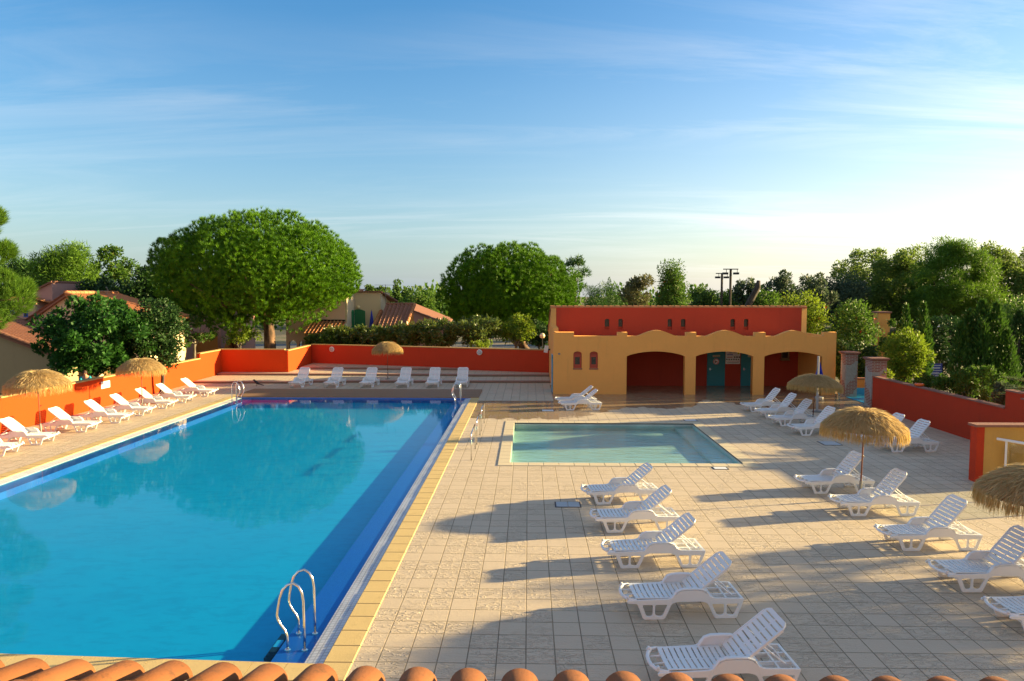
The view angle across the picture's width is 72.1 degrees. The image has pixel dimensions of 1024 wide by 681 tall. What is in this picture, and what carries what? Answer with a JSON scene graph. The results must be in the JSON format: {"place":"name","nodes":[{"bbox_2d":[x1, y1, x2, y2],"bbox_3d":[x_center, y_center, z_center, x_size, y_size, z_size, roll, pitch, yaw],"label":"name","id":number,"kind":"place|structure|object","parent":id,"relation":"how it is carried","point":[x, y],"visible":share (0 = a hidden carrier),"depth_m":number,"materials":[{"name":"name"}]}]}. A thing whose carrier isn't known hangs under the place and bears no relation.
{"place":"outdoors","nodes":[
{"label":"outdoors","id":0,"kind":"place"},
{"bbox_2d":[10,281,80,318],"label":"rose house","id":1,"kind":"structure","parent":0,"point":[48,292],"depth_m":62.87,"materials":[{"name":"paint"}]},
{"bbox_2d":[286,289,415,349],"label":"holiday house","id":2,"kind":"structure","parent":0,"point":[355,310],"depth_m":58.82,"materials":[{"name":"paint"}]},
{"bbox_2d":[255,344,537,348],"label":"road","id":3,"kind":"structure","parent":0,"point":[278,346],"depth_m":74.80,"materials":[{"name":"grey asphalt"}]},
{"bbox_2d":[24,238,103,290],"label":"pine tree","id":4,"kind":"object","parent":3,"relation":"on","point":[68,263],"visible":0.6,"depth_m":71.44,"materials":[{"name":"green plant"}]},
{"bbox_2d":[88,243,140,290],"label":"broadleaf tree","id":5,"kind":"object","parent":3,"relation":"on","point":[120,270],"visible":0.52,"depth_m":75.67,"materials":[{"name":"green plant"}]},
{"bbox_2d":[414,304,452,346],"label":"house","id":6,"kind":"structure","parent":0,"point":[421,313],"depth_m":70.75,"materials":[{"name":"orange tile"}]},
{"bbox_2d":[0,658,1007,680],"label":"tiled building","id":7,"kind":"structure","parent":0,"point":[32,669],"depth_m":2.98,"materials":[{"name":"ceramic"}]},
{"bbox_2d":[0,297,1020,402],"bbox_3d":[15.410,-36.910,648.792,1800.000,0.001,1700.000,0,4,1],"label":"ground","id":8,"kind":"structure","parent":0,"point":[280,337],"depth_m":88.54,"materials":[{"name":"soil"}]},
{"bbox_2d":[0,204,38,333],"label":"pine tree","id":9,"kind":"object","parent":8,"relation":"on","point":[12,285],"visible":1,"depth_m":29.10,"materials":[{"name":"green plant"}]},
{"bbox_2d":[0,254,47,308],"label":"pine tree","id":10,"kind":"object","parent":8,"relation":"on","point":[17,266],"visible":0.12,"depth_m":77.99,"materials":[{"name":"green plant"}]},
{"bbox_2d":[25,290,158,376],"bbox_3d":[-21.862,0.250,37.031,5.950,5.820,5.819,0,4,1],"label":"mulberry tree","id":11,"kind":"object","parent":8,"relation":"on","point":[73,344],"visible":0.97,"depth_m":35.96,"materials":[{"name":"green plant"}]},
{"bbox_2d":[0,290,189,392],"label":"gable house","id":12,"kind":"structure","parent":8,"relation":"on","point":[18,355],"depth_m":39.83,"materials":[{"name":"ceramic"}]},
{"bbox_2d":[75,274,125,290],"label":"broadleaf tree","id":13,"kind":"object","parent":8,"relation":"on","point":[109,283],"visible":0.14,"depth_m":66.04,"materials":[{"name":"green plant"}]},
{"bbox_2d":[0,349,220,433],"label":"boundary wall","id":14,"kind":"structure","parent":8,"relation":"on","point":[23,410],"depth_m":33.97,"materials":[{"name":"paint"}]},
{"bbox_2d":[117,264,169,306],"bbox_3d":[-33.188,-2.760,63.622,5.167,8.370,5.263,-3,5,-38],"label":"broadleaf tree","id":15,"kind":"object","parent":8,"relation":"on","point":[138,288],"visible":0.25,"depth_m":62.47,"materials":[{"name":"green plant"}]},
{"bbox_2d":[124,296,192,393],"bbox_3d":[-19.638,0.294,38.795,3.463,5.518,3.489,0,4,1],"label":"broadleaf tree","id":16,"kind":"object","parent":8,"relation":"on","point":[169,326],"visible":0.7,"depth_m":38.45,"materials":[{"name":"green plant"}]},
{"bbox_2d":[184,309,218,358],"bbox_3d":[-22.631,-0.040,50.324,3.465,4.632,3.638,0,4,1],"label":"young tree","id":17,"kind":"object","parent":8,"relation":"on","point":[197,323],"visible":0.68,"depth_m":50.08,"materials":[{"name":"green plant"}]},
{"bbox_2d":[165,294,254,358],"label":"pink house","id":18,"kind":"structure","parent":8,"relation":"on","point":[249,344],"depth_m":60.65,"materials":[{"name":"paint"}]},
{"bbox_2d":[221,315,263,348],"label":"young tree","id":19,"kind":"object","parent":8,"relation":"on","point":[247,335],"visible":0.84,"depth_m":52.23,"materials":[{"name":"green plant"}]},
{"bbox_2d":[142,205,363,348],"bbox_3d":[-19.259,-4.120,54.298,15.919,12.474,14.942,0,4,1],"label":"pine tree","id":20,"kind":"object","parent":8,"relation":"on","point":[275,272],"visible":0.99,"depth_m":50.35,"materials":[{"name":"green plant"}]},
{"bbox_2d":[221,349,285,371],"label":"boundary wall","id":21,"kind":"structure","parent":8,"relation":"on","point":[252,360],"depth_m":47.54,"materials":[{"name":"paint"}]},
{"bbox_2d":[285,345,311,371],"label":"boundary wall","id":22,"kind":"structure","parent":8,"relation":"on","point":[296,358],"depth_m":49.41,"materials":[{"name":"paint"}]},
{"bbox_2d":[318,323,359,344],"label":"laurel shrub","id":23,"kind":"object","parent":8,"relation":"on","point":[341,334],"visible":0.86,"depth_m":54.53,"materials":[{"name":"green plant"}]},
{"bbox_2d":[351,322,394,344],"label":"laurel shrub","id":24,"kind":"object","parent":8,"relation":"on","point":[371,336],"visible":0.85,"depth_m":54.28,"materials":[{"name":"green plant"}]},
{"bbox_2d":[379,320,424,345],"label":"laurel shrub","id":25,"kind":"object","parent":8,"relation":"on","point":[406,335],"visible":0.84,"depth_m":53.97,"materials":[{"name":"green plant"}]},
{"bbox_2d":[397,284,437,310],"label":"broadleaf tree","id":26,"kind":"object","parent":8,"relation":"on","point":[425,298],"visible":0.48,"depth_m":79.21,"materials":[{"name":"green plant"}]},
{"bbox_2d":[311,344,548,372],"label":"boundary wall","id":27,"kind":"structure","parent":8,"relation":"on","point":[511,359],"depth_m":49.40,"materials":[{"name":"red paint"}]},
{"bbox_2d":[417,316,460,346],"bbox_3d":[-5.645,0.029,54.607,3.578,3.924,3.858,0,4,1],"label":"laurel shrub","id":28,"kind":"object","parent":8,"relation":"on","point":[448,337],"visible":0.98,"depth_m":53.77,"materials":[{"name":"green plant"}]},
{"bbox_2d":[457,313,503,347],"bbox_3d":[-2.696,-0.109,55.012,4.269,4.146,4.594,0,4,1],"label":"laurel shrub","id":29,"kind":"object","parent":8,"relation":"on","point":[488,326],"visible":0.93,"depth_m":54.11,"materials":[{"name":"green plant"}]},
{"bbox_2d":[2,278,991,327],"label":"treeline","id":30,"kind":"object","parent":8,"relation":"on","point":[579,304],"visible":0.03,"depth_m":134.27,"materials":[{"name":"green plant"}]},
{"bbox_2d":[434,239,584,348],"bbox_3d":[-0.165,-3.945,65.950,13.995,11.039,12.960,0,4,1],"label":"pine tree","id":31,"kind":"object","parent":8,"relation":"on","point":[525,280],"visible":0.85,"depth_m":62.41,"materials":[{"name":"green plant"}]},
{"bbox_2d":[498,311,536,348],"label":"broadleaf tree","id":32,"kind":"object","parent":8,"relation":"on","point":[511,332],"visible":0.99,"depth_m":55.01,"materials":[{"name":"green plant"}]},
{"bbox_2d":[521,318,548,348],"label":"shrub","id":33,"kind":"object","parent":8,"relation":"on","point":[540,328],"visible":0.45,"depth_m":60.28,"materials":[{"name":"green plant"}]},
{"bbox_2d":[581,282,624,305],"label":"tree","id":34,"kind":"object","parent":8,"relation":"on","point":[590,300],"visible":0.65,"depth_m":82.81,"materials":[{"name":"green plant"}]},
{"bbox_2d":[617,273,655,305],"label":"broadleaf tree","id":35,"kind":"object","parent":8,"relation":"on","point":[631,294],"visible":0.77,"depth_m":74.70,"materials":[{"name":"green plant"}]},
{"bbox_2d":[650,258,690,305],"bbox_3d":[13.328,-2.656,59.685,3.533,8.726,3.300,0,4,1],"label":"ivy tree","id":36,"kind":"object","parent":8,"relation":"on","point":[671,277],"visible":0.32,"depth_m":59.11,"materials":[{"name":"green plant"}]},
{"bbox_2d":[660,282,691,305],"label":"ivy bush","id":37,"kind":"object","parent":8,"relation":"on","point":[669,296],"visible":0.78,"depth_m":57.85,"materials":[{"name":"green plant"}]},
{"bbox_2d":[686,285,719,305],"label":"broadleaf tree","id":38,"kind":"object","parent":8,"relation":"on","point":[703,296],"visible":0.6,"depth_m":86.40,"materials":[{"name":"green plant"}]},
{"bbox_2d":[732,277,755,305],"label":"eucalyptus tree","id":39,"kind":"object","parent":8,"relation":"on","point":[739,288],"visible":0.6,"depth_m":80.72,"materials":[{"name":"green plant"}]},
{"bbox_2d":[762,269,801,305],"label":"eucalyptus tree","id":40,"kind":"object","parent":8,"relation":"on","point":[783,281],"visible":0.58,"depth_m":88.13,"materials":[{"name":"green plant"}]},
{"bbox_2d":[776,289,833,334],"bbox_3d":[20.404,-0.652,49.627,4.388,6.008,4.275,0,4,1],"label":"climber bush","id":41,"kind":"object","parent":8,"relation":"on","point":[814,313],"visible":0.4,"depth_m":48.76,"materials":[{"name":"green plant"}]},
{"bbox_2d":[794,271,840,333],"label":"eucalyptus tree","id":42,"kind":"object","parent":8,"relation":"on","point":[817,283],"visible":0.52,"depth_m":82.00,"materials":[{"name":"green plant"}]},
{"bbox_2d":[803,268,872,329],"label":"eucalyptus tree","id":43,"kind":"object","parent":8,"relation":"on","point":[852,289],"visible":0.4,"depth_m":101.47,"materials":[{"name":"green plant"}]},
{"bbox_2d":[839,351,860,397],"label":"gate pillar","id":44,"kind":"structure","parent":8,"relation":"on","point":[849,371],"depth_m":37.70,"materials":[{"name":"brick"}]},
{"bbox_2d":[819,297,884,349],"bbox_3d":[22.910,-0.217,47.419,3.981,5.395,4.145,-2,4,-30],"label":"climber bush","id":45,"kind":"object","parent":8,"relation":"on","point":[862,331],"visible":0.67,"depth_m":46.88,"materials":[{"name":"green plant"}]},
{"bbox_2d":[847,340,879,377],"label":"shrub","id":46,"kind":"object","parent":8,"relation":"on","point":[868,351],"visible":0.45,"depth_m":42.16,"materials":[{"name":"green plant"}]},
{"bbox_2d":[829,247,905,322],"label":"plane tree","id":47,"kind":"object","parent":8,"relation":"on","point":[858,266],"visible":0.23,"depth_m":114.47,"materials":[{"name":"green plant"}]},
{"bbox_2d":[863,357,889,407],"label":"gate pillar","id":48,"kind":"structure","parent":8,"relation":"on","point":[875,366],"depth_m":34.25,"materials":[{"name":"brick"}]},
{"bbox_2d":[865,242,940,328],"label":"plane tree","id":49,"kind":"object","parent":8,"relation":"on","point":[901,261],"visible":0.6,"depth_m":104.31,"materials":[{"name":"green plant"}]},
{"bbox_2d":[875,327,936,382],"bbox_3d":[20.269,1.219,36.155,2.546,3.986,2.642,-2,4,-26],"label":"shrub","id":50,"kind":"object","parent":8,"relation":"on","point":[914,345],"visible":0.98,"depth_m":35.77,"materials":[{"name":"green plant"}]},
{"bbox_2d":[912,301,934,386],"bbox_3d":[21.995,0.456,37.612,1.391,5.279,1.103,0,4,1],"label":"cypress tree","id":51,"kind":"object","parent":8,"relation":"on","point":[924,322],"visible":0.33,"depth_m":37.43,"materials":[{"name":"green plant"}]},
{"bbox_2d":[911,314,959,369],"bbox_3d":[31.625,0.096,51.515,4.886,4.245,4.651,1,4,21],"label":"shrub","id":52,"kind":"object","parent":8,"relation":"on","point":[950,323],"visible":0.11,"depth_m":50.60,"materials":[{"name":"green plant"}]},
{"bbox_2d":[930,323,954,374],"bbox_3d":[25.963,0.832,43.093,2.078,3.960,2.314,0,4,1],"label":"flowering shrub","id":53,"kind":"object","parent":8,"relation":"on","point":[941,344],"visible":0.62,"depth_m":42.70,"materials":[{"name":"green plant"}]},
{"bbox_2d":[900,234,1009,324],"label":"pine tree","id":54,"kind":"object","parent":8,"relation":"on","point":[955,289],"visible":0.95,"depth_m":94.01,"materials":[{"name":"green plant"}]},
{"bbox_2d":[952,365,985,398],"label":"shrub","id":55,"kind":"object","parent":8,"relation":"on","point":[967,375],"visible":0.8,"depth_m":29.19,"materials":[{"name":"green plant"}]},
{"bbox_2d":[945,298,1023,402],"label":"cypress tree","id":56,"kind":"object","parent":8,"relation":"on","point":[978,337],"visible":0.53,"depth_m":30.27,"materials":[{"name":"green plant"}]},
{"bbox_2d":[973,364,1008,401],"bbox_3d":[19.251,2.318,28.309,1.218,2.780,1.385,0,4,1],"label":"shrub","id":57,"kind":"object","parent":8,"relation":"on","point":[983,372],"visible":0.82,"depth_m":28.23,"materials":[{"name":"green plant"}]},
{"bbox_2d":[967,240,1023,308],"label":"plane tree","id":58,"kind":"object","parent":8,"relation":"on","point":[1008,258],"visible":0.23,"depth_m":108.06,"materials":[{"name":"green plant"}]},
{"bbox_2d":[987,292,1023,353],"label":"broadleaf tree","id":59,"kind":"object","parent":8,"relation":"on","point":[1009,311],"visible":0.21,"depth_m":60.07,"materials":[{"name":"green plant"}]},
{"bbox_2d":[991,247,1023,308],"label":"plane tree","id":60,"kind":"object","parent":8,"relation":"on","point":[1017,280],"visible":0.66,"depth_m":103.25,"materials":[{"name":"green plant"}]},
{"bbox_2d":[1000,308,1023,389],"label":"cypress tree","id":61,"kind":"object","parent":8,"relation":"on","point":[1017,322],"visible":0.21,"depth_m":33.34,"materials":[{"name":"green plant"}]},
{"bbox_2d":[0,383,1023,680],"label":"pool deck","id":62,"kind":"structure","parent":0,"point":[502,571],"depth_m":14.75,"materials":[{"name":"tile"}]},
{"bbox_2d":[0,417,59,444],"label":"sun lounger","id":63,"kind":"object","parent":62,"relation":"on","point":[28,433],"visible":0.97,"depth_m":25.95,"materials":[{"name":"white plastic"}]},
{"bbox_2d":[1,369,72,438],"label":"thatched parasol","id":64,"kind":"object","parent":62,"relation":"on","point":[31,380],"visible":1,"depth_m":26.33,"materials":[{"name":"wicker"}]},
{"bbox_2d":[42,406,101,431],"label":"sun lounger","id":65,"kind":"object","parent":62,"relation":"on","point":[75,421],"visible":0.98,"depth_m":28.29,"materials":[{"name":"white plastic"}]},
{"bbox_2d":[79,399,133,422],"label":"sun lounger","id":66,"kind":"object","parent":62,"relation":"on","point":[109,413],"visible":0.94,"depth_m":30.28,"materials":[{"name":"white plastic"}]},
{"bbox_2d":[105,393,156,415],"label":"sun lounger","id":67,"kind":"object","parent":62,"relation":"on","point":[132,406],"visible":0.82,"depth_m":32.12,"materials":[{"name":"white plastic"}]},
{"bbox_2d":[115,358,166,405],"bbox_3d":[-17.769,2.060,33.751,2.236,2.481,2.225,0,3,-6],"label":"thatched parasol","id":68,"kind":"object","parent":62,"relation":"on","point":[142,366],"visible":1,"depth_m":33.13,"materials":[{"name":"wicker"}]},
{"bbox_2d":[131,388,178,408],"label":"sun lounger","id":69,"kind":"object","parent":62,"relation":"on","point":[157,400],"visible":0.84,"depth_m":34.20,"materials":[{"name":"white plastic"}]},
{"bbox_2d":[0,402,451,661],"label":"pool basin","id":70,"kind":"object","parent":62,"relation":"in","point":[207,539],"visible":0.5,"depth_m":17.24,"materials":[{"name":"paint"}]},
{"bbox_2d":[0,397,467,662],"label":"pool ledge","id":71,"kind":"object","parent":70,"relation":"on","point":[329,598],"visible":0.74,"depth_m":20.69,"materials":[{"name":"blue tile"}]},
{"bbox_2d":[0,397,470,663],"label":"pool gutter","id":72,"kind":"object","parent":70,"relation":"on","point":[320,651],"visible":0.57,"depth_m":17.05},
{"bbox_2d":[0,395,478,680],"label":"pool coping","id":73,"kind":"object","parent":70,"relation":"on","point":[341,656],"visible":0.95,"depth_m":12.85,"materials":[{"name":"stone"}]},
{"bbox_2d":[264,569,317,660],"bbox_3d":[-3.539,4.378,11.277,0.696,1.271,0.637,0,4,1],"label":"pool ladder","id":74,"kind":"object","parent":70,"relation":"on","point":[276,647],"visible":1,"depth_m":11.06,"materials":[{"name":"metal"}]},
{"bbox_2d":[194,375,299,383],"bbox_3d":[-16.600,2.448,45.801,6.150,0.131,4.525,0,4,1],"label":"terrace step","id":75,"kind":"object","parent":62,"relation":"on","point":[273,379],"visible":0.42,"depth_m":44.52,"materials":[{"name":"tile"}]},
{"bbox_2d":[238,389,481,397],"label":"pool coping","id":76,"kind":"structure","parent":62,"relation":"on","point":[394,393],"depth_m":38.81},
{"bbox_2d":[300,376,549,382],"bbox_3d":[-5.486,2.294,48.159,15.960,0.131,8.875,0,4,1],"label":"terrace step","id":77,"kind":"object","parent":62,"relation":"on","point":[383,379],"visible":0.21,"depth_m":44.52,"materials":[{"name":"tile"}]},
{"bbox_2d":[217,369,457,375],"bbox_3d":[-11.534,2.140,48.518,16.150,0.130,4.025,0,4,1],"label":"terrace step","id":78,"kind":"object","parent":77,"relation":"on","point":[328,372],"visible":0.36,"depth_m":46.88,"materials":[{"name":"tile"}]},
{"bbox_2d":[371,342,402,378],"bbox_3d":[-7.898,1.252,44.665,2.038,2.409,2.028,-3,5,-35],"label":"thatched parasol","id":79,"kind":"object","parent":77,"relation":"on","point":[388,347],"visible":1,"depth_m":44.07,"materials":[{"name":"wicker"}]},
{"bbox_2d":[459,370,548,376],"bbox_3d":[-0.485,2.167,48.107,5.960,0.130,4.325,0,4,1],"label":"terrace step","id":80,"kind":"object","parent":77,"relation":"on","point":[476,373],"visible":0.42,"depth_m":46.19,"materials":[{"name":"tile"}]},
{"bbox_2d":[558,389,601,409],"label":"sun lounger","id":81,"kind":"object","parent":62,"relation":"on","point":[580,400],"visible":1,"depth_m":33.59,"materials":[{"name":"white plastic"}]},
{"bbox_2d":[580,462,659,504],"bbox_3d":[2.860,3.804,18.828,2.068,0.950,0.730,0,4,-7],"label":"sun lounger","id":82,"kind":"object","parent":62,"relation":"on","point":[626,485],"visible":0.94,"depth_m":18.71,"materials":[{"name":"white plastic"}]},
{"bbox_2d":[510,423,742,463],"bbox_3d":[3.812,3.922,26.515,7.580,0.310,7.130,0,4,1],"label":"pool basin","id":83,"kind":"object","parent":62,"relation":"in","point":[585,443],"visible":0.69,"depth_m":27.11,"materials":[{"name":"liquid"}]},
{"bbox_2d":[497,421,759,466],"bbox_3d":[3.822,3.782,26.495,8.400,0.052,7.950,0,4,1],"label":"pool coping","id":84,"kind":"object","parent":62,"relation":"on","point":[504,459],"visible":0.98,"depth_m":24.15,"materials":[{"name":"beige stone"}]},
{"bbox_2d":[589,485,679,532],"bbox_3d":[2.860,3.948,16.628,2.068,0.950,0.730,0,4,-4],"label":"sun lounger","id":85,"kind":"object","parent":62,"relation":"on","point":[642,510],"visible":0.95,"depth_m":16.47,"materials":[{"name":"white plastic"}]},
{"bbox_2d":[600,512,705,568],"bbox_3d":[2.860,4.087,14.496,2.068,0.950,0.730,0,4,-2],"label":"sun lounger","id":86,"kind":"object","parent":62,"relation":"on","point":[676,546],"visible":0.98,"depth_m":14.33,"materials":[{"name":"white plastic"}]},
{"bbox_2d":[618,551,743,619],"bbox_3d":[2.897,4.233,12.270,2.068,0.950,0.730,0,4,-2],"label":"sun lounger","id":87,"kind":"object","parent":62,"relation":"on","point":[701,588],"visible":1,"depth_m":12.12,"materials":[{"name":"white plastic"}]},
{"bbox_2d":[548,305,836,394],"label":"pool house","id":88,"kind":"structure","parent":62,"relation":"on","point":[611,349],"depth_m":42.27,"materials":[{"name":"paint"}]},
{"bbox_2d":[707,352,724,385],"bbox_3d":[12.273,1.636,42.311,1.073,2.210,0.107,0,4,1],"label":"door","id":89,"kind":"structure","parent":88,"relation":"in","point":[715,360],"depth_m":42.32,"materials":[{"name":"teal paint"}]},
{"bbox_2d":[645,608,800,680],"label":"sun lounger","id":90,"kind":"object","parent":62,"relation":"on","point":[744,659],"visible":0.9,"depth_m":9.94,"materials":[{"name":"white plastic"}]},
{"bbox_2d":[754,392,802,418],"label":"sun lounger","id":91,"kind":"object","parent":62,"relation":"on","point":[776,408],"visible":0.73,"depth_m":31.52,"materials":[{"name":"white plastic"}]},
{"bbox_2d":[767,398,819,425],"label":"sun lounger","id":92,"kind":"object","parent":62,"relation":"on","point":[790,416],"visible":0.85,"depth_m":29.71,"materials":[{"name":"white plastic"}]},
{"bbox_2d":[786,406,834,435],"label":"sun lounger","id":93,"kind":"object","parent":62,"relation":"on","point":[811,424],"visible":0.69,"depth_m":27.78,"materials":[{"name":"white plastic"}]},
{"bbox_2d":[786,373,843,416],"bbox_3d":[12.738,2.482,29.710,2.268,2.168,2.280,1,3,-27],"label":"thatched parasol","id":94,"kind":"object","parent":62,"relation":"on","point":[808,382],"visible":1,"depth_m":29.04,"materials":[{"name":"wicker"}]},
{"bbox_2d":[793,450,874,493],"bbox_3d":[9.017,3.678,19.793,2.068,1.075,0.730,0,4,-4],"label":"sun lounger","id":95,"kind":"object","parent":62,"relation":"on","point":[829,477],"visible":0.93,"depth_m":19.66,"materials":[{"name":"white plastic"}]},
{"bbox_2d":[819,406,910,497],"bbox_3d":[9.368,3.024,18.836,2.246,2.505,2.258,1,3,-16],"label":"thatched parasol","id":96,"kind":"object","parent":62,"relation":"on","point":[867,422],"visible":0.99,"depth_m":18.18,"materials":[{"name":"wicker"}]},
{"bbox_2d":[828,468,919,515],"bbox_3d":[9.107,3.808,17.806,2.068,1.075,0.730,0,4,-1],"label":"sun lounger","id":97,"kind":"object","parent":62,"relation":"on","point":[872,496],"visible":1,"depth_m":17.66,"materials":[{"name":"white plastic"}]},
{"bbox_2d":[878,419,939,452],"bbox_3d":[13.913,3.344,24.898,2.068,1.075,0.730,0,4,-5],"label":"sun lounger","id":98,"kind":"object","parent":62,"relation":"on","point":[918,441],"visible":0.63,"depth_m":24.67,"materials":[{"name":"white plastic"}]},
{"bbox_2d":[873,494,982,550],"bbox_3d":[9.073,3.963,15.437,2.068,1.075,0.730,0,4,-1],"label":"sun lounger","id":99,"kind":"object","parent":62,"relation":"on","point":[910,530],"visible":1,"depth_m":15.31,"materials":[{"name":"white plastic"}]},
{"bbox_2d":[872,376,1004,439],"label":"garden wall","id":100,"kind":"structure","parent":62,"relation":"on","point":[951,413],"depth_m":29.00,"materials":[{"name":"red paint"}]},
{"bbox_2d":[925,525,1023,591],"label":"sun lounger","id":101,"kind":"object","parent":62,"relation":"on","point":[972,565],"visible":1,"depth_m":13.32,"materials":[{"name":"white plastic"}]},
{"bbox_2d":[968,422,1023,481],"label":"screen wall","id":102,"kind":"structure","parent":62,"relation":"on","point":[987,450],"depth_m":20.59,"materials":[{"name":"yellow paint"}]},
{"bbox_2d":[970,462,1023,522],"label":"thatched parasol","id":103,"kind":"object","parent":62,"relation":"on","point":[1005,484],"visible":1,"depth_m":12.75,"materials":[{"name":"wicker"}]},
{"bbox_2d":[981,595,1023,629],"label":"sun lounger","id":104,"kind":"object","parent":62,"relation":"on","point":[1011,607],"visible":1,"depth_m":11.77,"materials":[{"name":"white plastic"}]},
{"bbox_2d":[1004,389,1023,422],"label":"garden wall","id":105,"kind":"structure","parent":62,"relation":"on","point":[1014,406],"depth_m":24.22,"materials":[{"name":"red paint"}]},
{"bbox_2d":[0,0,1023,421],"label":"sky","id":106,"kind":"structure","parent":0,"point":[759,139],"materials":[{"name":"blue"}]},
{"bbox_2d":[872,311,891,356],"bbox_3d":[26.972,0.028,51.487,1.000,4.320,0.960,0,4,1],"label":"gate post","id":107,"kind":"object","parent":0,"point":[882,317],"visible":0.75,"depth_m":51.02,"materials":[{"name":"paint"}]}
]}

